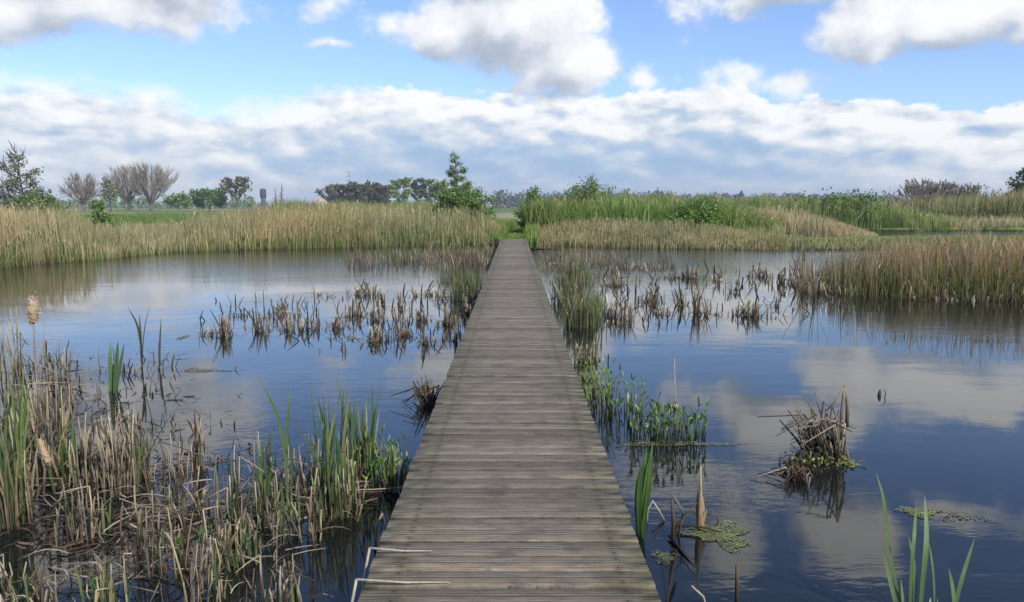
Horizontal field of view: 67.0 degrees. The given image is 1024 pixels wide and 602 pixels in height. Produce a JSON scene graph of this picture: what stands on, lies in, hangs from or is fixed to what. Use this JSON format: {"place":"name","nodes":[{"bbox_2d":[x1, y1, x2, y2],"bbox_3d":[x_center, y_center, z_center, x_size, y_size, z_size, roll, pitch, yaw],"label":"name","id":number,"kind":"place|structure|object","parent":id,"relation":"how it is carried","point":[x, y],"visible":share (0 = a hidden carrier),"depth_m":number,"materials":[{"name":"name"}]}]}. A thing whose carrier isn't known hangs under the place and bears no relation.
{"place":"outdoors","nodes":[
{"label":"outdoors","id":0,"kind":"place"},
{"bbox_2d":[72,212,495,226],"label":"meadow grass","id":1,"kind":"structure","parent":0,"point":[144,220],"depth_m":96.41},
{"bbox_2d":[0,230,1023,601],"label":"water","id":2,"kind":"structure","parent":0,"point":[942,424],"depth_m":8.32,"materials":[{"name":"liquid"}]},
{"bbox_2d":[0,373,47,511],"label":"cattail clump","id":3,"kind":"object","parent":2,"relation":"on","point":[24,445],"visible":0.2,"depth_m":5.18,"materials":[{"name":"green plant"}]},
{"bbox_2d":[0,306,56,378],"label":"cattail clump","id":4,"kind":"object","parent":2,"relation":"on","point":[16,363],"visible":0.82,"depth_m":9.37,"materials":[{"name":"beige plant"}]},
{"bbox_2d":[26,291,40,387],"bbox_3d":[-5.147,0.485,8.370,0.138,1.187,0.132,7,10,44],"label":"cattail seed head","id":5,"kind":"object","parent":2,"relation":"on","point":[33,308],"visible":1,"depth_m":8.30},
{"bbox_2d":[0,371,78,533],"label":"cattail clump","id":6,"kind":"object","parent":2,"relation":"on","point":[9,490],"visible":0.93,"depth_m":4.96,"materials":[{"name":"green plant"}]},
{"bbox_2d":[0,363,84,462],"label":"cattail clump","id":7,"kind":"object","parent":2,"relation":"on","point":[4,412],"visible":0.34,"depth_m":6.12,"materials":[{"name":"beige plant"}]},
{"bbox_2d":[8,378,77,457],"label":"cattail clump","id":8,"kind":"object","parent":2,"relation":"on","point":[32,423],"visible":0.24,"depth_m":6.42,"materials":[{"name":"beige plant"}]},
{"bbox_2d":[36,438,52,496],"bbox_3d":[-3.297,1.203,5.472,0.101,0.475,0.058,0,7,0],"label":"broken seed head","id":9,"kind":"object","parent":2,"relation":"on","point":[44,452],"visible":0.98,"depth_m":5.45},
{"bbox_2d":[0,554,91,601],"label":"cattail clump","id":10,"kind":"object","parent":2,"relation":"on","point":[9,595],"visible":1,"depth_m":3.99,"materials":[{"name":"beige plant"}]},
{"bbox_2d":[0,373,95,489],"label":"cattail clump","id":11,"kind":"object","parent":2,"relation":"on","point":[49,443],"visible":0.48,"depth_m":5.71,"materials":[{"name":"beige plant"}]},
{"bbox_2d":[6,374,95,432],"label":"cattail clump","id":12,"kind":"object","parent":2,"relation":"on","point":[58,409],"visible":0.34,"depth_m":7.21,"materials":[{"name":"beige plant"}]},
{"bbox_2d":[16,323,91,386],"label":"cattail clump","id":13,"kind":"object","parent":2,"relation":"on","point":[58,365],"visible":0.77,"depth_m":9.11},
{"bbox_2d":[35,397,111,489],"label":"cattail clump","id":14,"kind":"object","parent":2,"relation":"on","point":[95,440],"visible":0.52,"depth_m":5.69,"materials":[{"name":"beige plant"}]},
{"bbox_2d":[27,409,121,495],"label":"cattail clump","id":15,"kind":"object","parent":2,"relation":"on","point":[63,461],"visible":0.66,"depth_m":5.60,"materials":[{"name":"green plant"}]},
{"bbox_2d":[20,478,150,556],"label":"cattail clump","id":16,"kind":"object","parent":2,"relation":"on","point":[81,508],"visible":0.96,"depth_m":4.75,"materials":[{"name":"beige plant"}]},
{"bbox_2d":[67,551,152,601],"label":"cattail clump","id":17,"kind":"object","parent":2,"relation":"on","point":[100,595],"visible":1,"depth_m":3.90,"materials":[{"name":"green plant"}]},
{"bbox_2d":[108,342,123,392],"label":"cattail plant","id":18,"kind":"object","parent":2,"relation":"on","point":[114,370],"visible":0.91,"depth_m":8.54,"materials":[{"name":"green plant"}]},
{"bbox_2d":[67,399,174,503],"bbox_3d":[-2.805,1.061,5.586,0.778,0.748,0.862,-2,7,-17],"label":"cattail clump","id":19,"kind":"object","parent":2,"relation":"on","point":[105,477],"visible":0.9,"depth_m":5.49,"materials":[{"name":"beige plant"}]},
{"bbox_2d":[101,400,159,485],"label":"cattail clump","id":20,"kind":"object","parent":2,"relation":"on","point":[126,440],"visible":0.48,"depth_m":5.80,"materials":[{"name":"beige plant"}]},
{"bbox_2d":[3,352,259,548],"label":"floating twigs","id":21,"kind":"object","parent":2,"relation":"on","point":[22,547],"visible":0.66,"depth_m":7.44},
{"bbox_2d":[33,486,233,588],"bbox_3d":[-2.095,1.323,4.465,1.140,0.502,0.828,0,7,0],"label":"cattail clump","id":22,"kind":"object","parent":2,"relation":"on","point":[154,547],"visible":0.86,"depth_m":4.37,"materials":[{"name":"beige plant"}]},
{"bbox_2d":[0,200,315,267],"bbox_3d":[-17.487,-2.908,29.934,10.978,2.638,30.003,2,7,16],"label":"reed bed","id":23,"kind":"object","parent":2,"relation":"on","point":[21,244],"visible":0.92,"depth_m":32.39,"materials":[{"name":"plant"}]},
{"bbox_2d":[119,432,219,493],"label":"cattail clump","id":24,"kind":"object","parent":2,"relation":"on","point":[180,457],"visible":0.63,"depth_m":5.68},
{"bbox_2d":[123,452,224,519],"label":"cattail clump","id":25,"kind":"object","parent":2,"relation":"on","point":[169,498],"visible":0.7,"depth_m":5.20,"materials":[{"name":"beige plant"}]},
{"bbox_2d":[130,533,248,601],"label":"cattail clump","id":26,"kind":"object","parent":2,"relation":"on","point":[218,590],"visible":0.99,"depth_m":4.02,"materials":[{"name":"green plant"}]},
{"bbox_2d":[186,410,207,466],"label":"cattail clump","id":27,"kind":"object","parent":2,"relation":"on","point":[198,446],"visible":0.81,"depth_m":6.11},
{"bbox_2d":[0,404,402,571],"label":"rotting debris","id":28,"kind":"object","parent":2,"relation":"on","point":[33,532],"visible":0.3,"depth_m":5.03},
{"bbox_2d":[3,442,408,601],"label":"reed litter","id":29,"kind":"object","parent":2,"relation":"on","point":[141,505],"visible":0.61,"depth_m":4.92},
{"bbox_2d":[168,444,266,553],"bbox_3d":[-1.785,1.209,4.739,0.644,0.663,0.476,0,7,0],"label":"cattail clump","id":30,"kind":"object","parent":2,"relation":"on","point":[235,507],"visible":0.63,"depth_m":4.73,"materials":[{"name":"beige plant"}]},
{"bbox_2d":[206,310,236,335],"bbox_3d":[-4.541,0.364,12.218,0.695,0.464,0.666,-5,9,-36],"label":"reed stub","id":31,"kind":"object","parent":2,"relation":"on","point":[223,328],"visible":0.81,"depth_m":12.24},
{"bbox_2d":[164,487,287,574],"bbox_3d":[-1.645,1.329,4.472,0.702,0.489,0.517,-3,8,-25],"label":"cattail clump","id":32,"kind":"object","parent":2,"relation":"on","point":[225,541],"visible":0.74,"depth_m":4.39,"materials":[{"name":"beige plant"}]},
{"bbox_2d":[179,431,331,509],"bbox_3d":[-1.748,1.187,5.540,1.136,0.509,0.793,1,7,11],"label":"cattail clump","id":33,"kind":"object","parent":2,"relation":"on","point":[268,464],"visible":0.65,"depth_m":5.54,"materials":[{"name":"beige plant"}]},
{"bbox_2d":[230,513,285,567],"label":"cattail clump","id":34,"kind":"object","parent":2,"relation":"on","point":[253,549],"visible":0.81,"depth_m":4.44,"materials":[{"name":"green plant"}]},
{"bbox_2d":[249,446,286,530],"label":"cattail clump","id":35,"kind":"object","parent":2,"relation":"on","point":[265,490],"visible":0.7,"depth_m":4.94,"materials":[{"name":"green plant"}]},
{"bbox_2d":[252,376,292,507],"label":"cattail plant","id":36,"kind":"object","parent":2,"relation":"on","point":[286,440],"visible":0.91,"depth_m":5.25,"materials":[{"name":"green plant"}]},
{"bbox_2d":[235,548,333,601],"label":"cattail clump","id":37,"kind":"object","parent":2,"relation":"on","point":[295,596],"visible":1,"depth_m":3.91,"materials":[{"name":"beige plant"}]},
{"bbox_2d":[244,471,349,550],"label":"cattail clump","id":38,"kind":"object","parent":2,"relation":"on","point":[297,519],"visible":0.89,"depth_m":4.75,"materials":[{"name":"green plant"}]},
{"bbox_2d":[269,435,387,525],"bbox_3d":[-1.169,1.186,5.108,0.647,0.619,0.589,2,7,18],"label":"cattail clump","id":39,"kind":"object","parent":2,"relation":"on","point":[343,500],"visible":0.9,"depth_m":5.11,"materials":[{"name":"green plant"}]},
{"bbox_2d":[270,381,390,505],"bbox_3d":[-1.271,1.011,5.430,0.867,0.886,0.605,0,7,0],"label":"cattail clump","id":40,"kind":"object","parent":2,"relation":"on","point":[327,444],"visible":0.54,"depth_m":5.39,"materials":[{"name":"green plant"}]},
{"bbox_2d":[303,375,396,487],"bbox_3d":[-1.123,0.987,5.687,0.802,0.870,0.468,-1,7,-6],"label":"cattail clump","id":41,"kind":"object","parent":2,"relation":"on","point":[365,451],"visible":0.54,"depth_m":5.70,"materials":[{"name":"green plant"}]},
{"bbox_2d":[348,424,410,493],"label":"bog plant","id":42,"kind":"object","parent":2,"relation":"on","point":[379,462],"visible":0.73,"depth_m":5.66,"materials":[{"name":"green plant"}]},
{"bbox_2d":[366,449,405,496],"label":"cattail clump","id":43,"kind":"object","parent":2,"relation":"on","point":[392,478],"visible":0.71,"depth_m":5.60,"materials":[{"name":"green plant"}]},
{"bbox_2d":[276,202,508,248],"bbox_3d":[-6.082,-4.233,41.742,13.965,2.373,9.412,-2,7,-13],"label":"reed bed","id":44,"kind":"object","parent":2,"relation":"on","point":[383,229],"visible":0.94,"depth_m":39.45,"materials":[{"name":"plant"}]},
{"bbox_2d":[362,547,431,589],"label":"bent reed stalk","id":45,"kind":"object","parent":2,"relation":"on","point":[367,560],"visible":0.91,"depth_m":3.68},
{"bbox_2d":[351,578,449,601],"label":"bent reed stalk","id":46,"kind":"object","parent":2,"relation":"on","point":[369,580],"visible":1,"depth_m":3.37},
{"bbox_2d":[381,246,435,262],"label":"rush tuft","id":47,"kind":"object","parent":2,"relation":"on","point":[397,257],"visible":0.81,"depth_m":28.31,"materials":[{"name":"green plant"}]},
{"bbox_2d":[389,375,442,408],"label":"twig tuft","id":48,"kind":"object","parent":2,"relation":"on","point":[427,396],"visible":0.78,"depth_m":8.02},
{"bbox_2d":[339,241,506,270],"bbox_3d":[-3.399,-2.123,31.768,6.524,0.630,16.016,0,7,0],"label":"reed stubble","id":49,"kind":"object","parent":2,"relation":"on","point":[477,253],"visible":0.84,"depth_m":27.57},
{"bbox_2d":[23,260,849,478],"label":"scattered stubs","id":50,"kind":"object","parent":2,"relation":"on","point":[390,327],"visible":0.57,"depth_m":13.22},
{"bbox_2d":[448,267,488,300],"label":"rush tuft","id":51,"kind":"object","parent":2,"relation":"on","point":[465,289],"visible":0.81,"depth_m":16.79,"materials":[{"name":"green plant"}]},
{"bbox_2d":[358,239,660,601],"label":"boardwalk","id":52,"kind":"structure","parent":2,"relation":"in","point":[510,492],"depth_m":4.59,"materials":[{"name":"grey wood"}]},
{"bbox_2d":[0,236,1023,302],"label":"reed stubble","id":53,"kind":"object","parent":2,"relation":"on","point":[914,297],"visible":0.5,"depth_m":18.57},
{"bbox_2d":[550,257,593,283],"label":"rush tuft","id":54,"kind":"object","parent":2,"relation":"on","point":[565,268],"visible":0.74,"depth_m":20.48,"materials":[{"name":"green plant"}]},
{"bbox_2d":[547,271,605,305],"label":"rush tuft","id":55,"kind":"object","parent":2,"relation":"on","point":[569,286],"visible":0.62,"depth_m":16.07,"materials":[{"name":"green plant"}]},
{"bbox_2d":[556,287,608,328],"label":"rush tuft","id":56,"kind":"object","parent":2,"relation":"on","point":[576,316],"visible":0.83,"depth_m":13.07,"materials":[{"name":"green plant"}]},
{"bbox_2d":[570,334,608,364],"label":"rush tuft","id":57,"kind":"object","parent":2,"relation":"on","point":[592,354],"visible":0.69,"depth_m":10.18,"materials":[{"name":"green plant"}]},
{"bbox_2d":[557,176,625,209],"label":"willow bush","id":58,"kind":"object","parent":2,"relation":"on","point":[579,191],"visible":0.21,"depth_m":49.26,"materials":[{"name":"green plant"}]},
{"bbox_2d":[574,356,614,399],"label":"bog plant","id":59,"kind":"object","parent":2,"relation":"on","point":[585,377],"visible":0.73,"depth_m":8.33,"materials":[{"name":"green plant"}]},
{"bbox_2d":[534,242,676,272],"bbox_3d":[3.530,-1.697,28.332,5.746,0.626,11.437,0,7,0],"label":"reed stubble","id":60,"kind":"object","parent":2,"relation":"on","point":[601,261],"visible":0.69,"depth_m":26.39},
{"bbox_2d":[581,364,646,419],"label":"bog plant","id":61,"kind":"object","parent":2,"relation":"on","point":[619,401],"visible":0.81,"depth_m":7.64,"materials":[{"name":"green plant"}]},
{"bbox_2d":[594,293,643,320],"bbox_3d":[1.920,0.111,14.190,0.970,0.483,0.828,0,7,0],"label":"reed stub","id":62,"kind":"object","parent":2,"relation":"on","point":[614,310],"visible":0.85,"depth_m":14.12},
{"bbox_2d":[635,444,652,537],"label":"cattail plant","id":63,"kind":"object","parent":2,"relation":"on","point":[643,488],"visible":0.97,"depth_m":4.81,"materials":[{"name":"green plant"}]},
{"bbox_2d":[500,189,790,232],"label":"reed bed","id":64,"kind":"object","parent":2,"relation":"on","point":[641,209],"visible":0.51,"depth_m":45.86,"materials":[{"name":"plant"}]},
{"bbox_2d":[634,282,671,302],"bbox_3d":[2.970,-0.169,16.427,1.010,0.491,0.682,0,7,0],"label":"reed stub","id":65,"kind":"object","parent":2,"relation":"on","point":[653,298],"visible":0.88,"depth_m":16.49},
{"bbox_2d":[538,215,789,250],"bbox_3d":[6.673,-3.705,40.393,14.874,1.657,7.846,3,7,20],"label":"reed bed","id":66,"kind":"object","parent":2,"relation":"on","point":[679,234],"visible":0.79,"depth_m":39.11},
{"bbox_2d":[628,392,710,446],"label":"bog plant","id":67,"kind":"object","parent":2,"relation":"on","point":[655,411],"visible":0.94,"depth_m":6.78,"materials":[{"name":"green plant"}]},
{"bbox_2d":[668,493,721,566],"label":"dead twigs","id":68,"kind":"object","parent":2,"relation":"in","point":[672,536],"visible":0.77,"depth_m":4.77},
{"bbox_2d":[680,279,713,312],"bbox_3d":[3.505,-0.099,15.052,0.726,0.688,0.765,4,8,31],"label":"reed stub","id":69,"kind":"object","parent":2,"relation":"on","point":[695,298],"visible":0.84,"depth_m":14.93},
{"bbox_2d":[696,465,706,530],"bbox_3d":[1.207,1.287,4.915,0.062,0.504,0.056,-3,8,-26],"label":"cattail stump","id":70,"kind":"object","parent":2,"relation":"in","point":[701,513],"visible":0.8,"depth_m":4.91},
{"bbox_2d":[677,519,751,551],"bbox_3d":[1.311,1.466,4.818,0.444,0.007,0.423,-3,8,-22],"label":"weed raft","id":71,"kind":"object","parent":2,"relation":"on","point":[714,536],"visible":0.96,"depth_m":4.84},
{"bbox_2d":[719,297,784,317],"bbox_3d":[4.524,0.115,14.515,1.469,0.395,0.897,5,9,36],"label":"reed stub","id":72,"kind":"object","parent":2,"relation":"on","point":[749,311],"visible":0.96,"depth_m":14.43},
{"bbox_2d":[750,456,820,488],"bbox_3d":[2.088,1.373,5.945,0.503,0.334,0.635,5,8,34],"label":"reed heap","id":73,"kind":"object","parent":2,"relation":"on","point":[795,473],"visible":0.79,"depth_m":5.83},
{"bbox_2d":[741,204,877,236],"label":"reed bed","id":74,"kind":"object","parent":2,"relation":"on","point":[806,225],"visible":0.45,"depth_m":47.93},
{"bbox_2d":[759,385,867,467],"bbox_3d":[2.511,1.043,6.281,0.846,0.687,0.991,0,7,0],"label":"reed heap","id":75,"kind":"object","parent":2,"relation":"on","point":[829,442],"visible":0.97,"depth_m":6.32,"materials":[{"name":"brown plant"}]},
{"bbox_2d":[786,238,876,300],"bbox_3d":[8.776,-1.135,21.155,2.314,1.268,10.061,3,8,21],"label":"reed stubble","id":76,"kind":"object","parent":2,"relation":"on","point":[808,285],"visible":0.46,"depth_m":18.42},
{"bbox_2d":[728,191,963,230],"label":"reed bed","id":77,"kind":"object","parent":2,"relation":"on","point":[895,212],"visible":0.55,"depth_m":62.91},
{"bbox_2d":[714,221,1023,250],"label":"sedge bed","id":78,"kind":"object","parent":2,"relation":"on","point":[818,242],"visible":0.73,"depth_m":38.03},
{"bbox_2d":[797,227,1023,302],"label":"reed bed","id":79,"kind":"object","parent":2,"relation":"on","point":[933,265],"visible":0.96,"depth_m":17.67,"materials":[{"name":"plant"}]},
{"bbox_2d":[876,474,974,601],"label":"cattail plant","id":80,"kind":"object","parent":2,"relation":"on","point":[913,578],"visible":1,"depth_m":3.77,"materials":[{"name":"green plant"}]},
{"bbox_2d":[859,213,1023,230],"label":"reed bed","id":81,"kind":"object","parent":2,"relation":"on","point":[973,223],"visible":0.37,"depth_m":63.72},
{"bbox_2d":[0,0,1023,205],"label":"sky","id":82,"kind":"structure","parent":0,"point":[731,97],"materials":[{"name":"blue"}]},
{"bbox_2d":[3,206,1023,265],"bbox_3d":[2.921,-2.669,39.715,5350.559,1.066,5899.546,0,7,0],"label":"ground","id":83,"kind":"structure","parent":0,"point":[504,212],"depth_m":136.86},
{"bbox_2d":[0,140,44,207],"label":"young poplar","id":84,"kind":"object","parent":83,"relation":"on","point":[14,182],"visible":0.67,"depth_m":59.01,"materials":[{"name":"green plant"}]},
{"bbox_2d":[6,187,72,215],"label":"green bush","id":85,"kind":"object","parent":83,"relation":"on","point":[26,201],"visible":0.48,"depth_m":57.19,"materials":[{"name":"green plant"}]},
{"bbox_2d":[56,172,102,210],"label":"bare tree","id":86,"kind":"object","parent":83,"relation":"on","point":[88,189],"visible":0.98,"depth_m":246.32,"materials":[{"name":"brown plant"}]},
{"bbox_2d":[88,198,113,224],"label":"green bush","id":87,"kind":"object","parent":83,"relation":"on","point":[104,217],"visible":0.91,"depth_m":61.52,"materials":[{"name":"green plant"}]},
{"bbox_2d":[97,177,119,210],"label":"thin tree","id":88,"kind":"object","parent":83,"relation":"on","point":[108,193],"visible":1,"depth_m":227.51,"materials":[{"name":"green plant"}]},
{"bbox_2d":[100,163,149,210],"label":"bare willow","id":89,"kind":"object","parent":83,"relation":"on","point":[121,187],"visible":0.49,"depth_m":257.14,"materials":[{"name":"brown plant"}]},
{"bbox_2d":[120,161,178,210],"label":"bare willow","id":90,"kind":"object","parent":83,"relation":"on","point":[157,187],"visible":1,"depth_m":251.69,"materials":[{"name":"brown plant"}]},
{"bbox_2d":[161,191,192,210],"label":"round tree","id":91,"kind":"object","parent":83,"relation":"on","point":[175,201],"visible":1,"depth_m":246.89,"materials":[{"name":"green plant"}]},
{"bbox_2d":[189,187,228,210],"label":"round tree","id":92,"kind":"object","parent":83,"relation":"on","point":[217,198],"visible":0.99,"depth_m":256.53,"materials":[{"name":"green plant"}]},
{"bbox_2d":[1,194,435,208],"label":"woodland","id":93,"kind":"object","parent":83,"relation":"on","point":[122,203],"visible":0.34,"depth_m":407.95,"materials":[{"name":"green plant"}]},
{"bbox_2d":[219,176,252,210],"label":"airy tree","id":94,"kind":"object","parent":83,"relation":"on","point":[240,181],"visible":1,"depth_m":251.34,"materials":[{"name":"green plant"}]},
{"bbox_2d":[344,183,370,204],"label":"copse tree","id":95,"kind":"object","parent":83,"relation":"on","point":[353,191],"visible":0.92,"depth_m":295.72,"materials":[{"name":"green plant"}]},
{"bbox_2d":[348,179,382,205],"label":"copse tree","id":96,"kind":"object","parent":83,"relation":"on","point":[371,196],"visible":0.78,"depth_m":297.73,"materials":[{"name":"green plant"}]},
{"bbox_2d":[261,196,494,221],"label":"reed bed","id":97,"kind":"object","parent":83,"relation":"on","point":[420,204],"visible":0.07,"depth_m":48.10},
{"bbox_2d":[373,184,391,204],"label":"copse tree","id":98,"kind":"object","parent":83,"relation":"on","point":[379,192],"visible":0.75,"depth_m":295.68,"materials":[{"name":"green plant"}]},
{"bbox_2d":[387,177,413,203],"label":"tree","id":99,"kind":"object","parent":83,"relation":"on","point":[406,192],"visible":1,"depth_m":276.26,"materials":[{"name":"green plant"}]},
{"bbox_2d":[409,178,426,201],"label":"field tree","id":100,"kind":"object","parent":83,"relation":"on","point":[418,193],"visible":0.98,"depth_m":276.47,"materials":[{"name":"green plant"}]},
{"bbox_2d":[429,189,458,224],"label":"leafy bush","id":101,"kind":"object","parent":83,"relation":"on","point":[442,203],"visible":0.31,"depth_m":43.00,"materials":[{"name":"green plant"}]},
{"bbox_2d":[434,151,486,215],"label":"birch","id":102,"kind":"object","parent":83,"relation":"on","point":[455,172],"visible":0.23,"depth_m":45.14,"materials":[{"name":"green plant"}]},
{"bbox_2d":[429,181,497,225],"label":"leafy bush","id":103,"kind":"object","parent":83,"relation":"on","point":[474,202],"visible":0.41,"depth_m":43.55,"materials":[{"name":"green plant"}]},
{"bbox_2d":[491,217,542,246],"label":"path grass","id":104,"kind":"structure","parent":83,"relation":"on","point":[529,233],"depth_m":41.85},
{"bbox_2d":[511,185,543,228],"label":"slim bush","id":105,"kind":"object","parent":83,"relation":"on","point":[535,193],"visible":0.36,"depth_m":47.46,"materials":[{"name":"green plant"}]},
{"bbox_2d":[657,194,729,233],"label":"round bush","id":106,"kind":"object","parent":83,"relation":"on","point":[703,210],"visible":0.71,"depth_m":43.46,"materials":[{"name":"green plant"}]},
{"bbox_2d":[490,189,1006,207],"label":"woodland","id":107,"kind":"object","parent":83,"relation":"on","point":[502,197],"visible":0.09,"depth_m":514.26,"materials":[{"name":"green plant"}]},
{"bbox_2d":[782,187,892,222],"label":"thicket","id":108,"kind":"object","parent":83,"relation":"on","point":[830,200],"visible":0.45,"depth_m":62.83,"materials":[{"name":"green plant"}]},
{"bbox_2d":[773,187,1023,221],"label":"reed bed","id":109,"kind":"object","parent":83,"relation":"on","point":[988,205],"visible":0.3,"depth_m":72.50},
{"bbox_2d":[896,177,947,200],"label":"bare tree","id":110,"kind":"object","parent":83,"relation":"on","point":[920,190],"visible":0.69,"depth_m":206.10,"materials":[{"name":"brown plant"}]},
{"bbox_2d":[923,179,959,201],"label":"bare tree","id":111,"kind":"object","parent":83,"relation":"on","point":[945,186],"visible":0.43,"depth_m":205.50,"materials":[{"name":"grey plant"}]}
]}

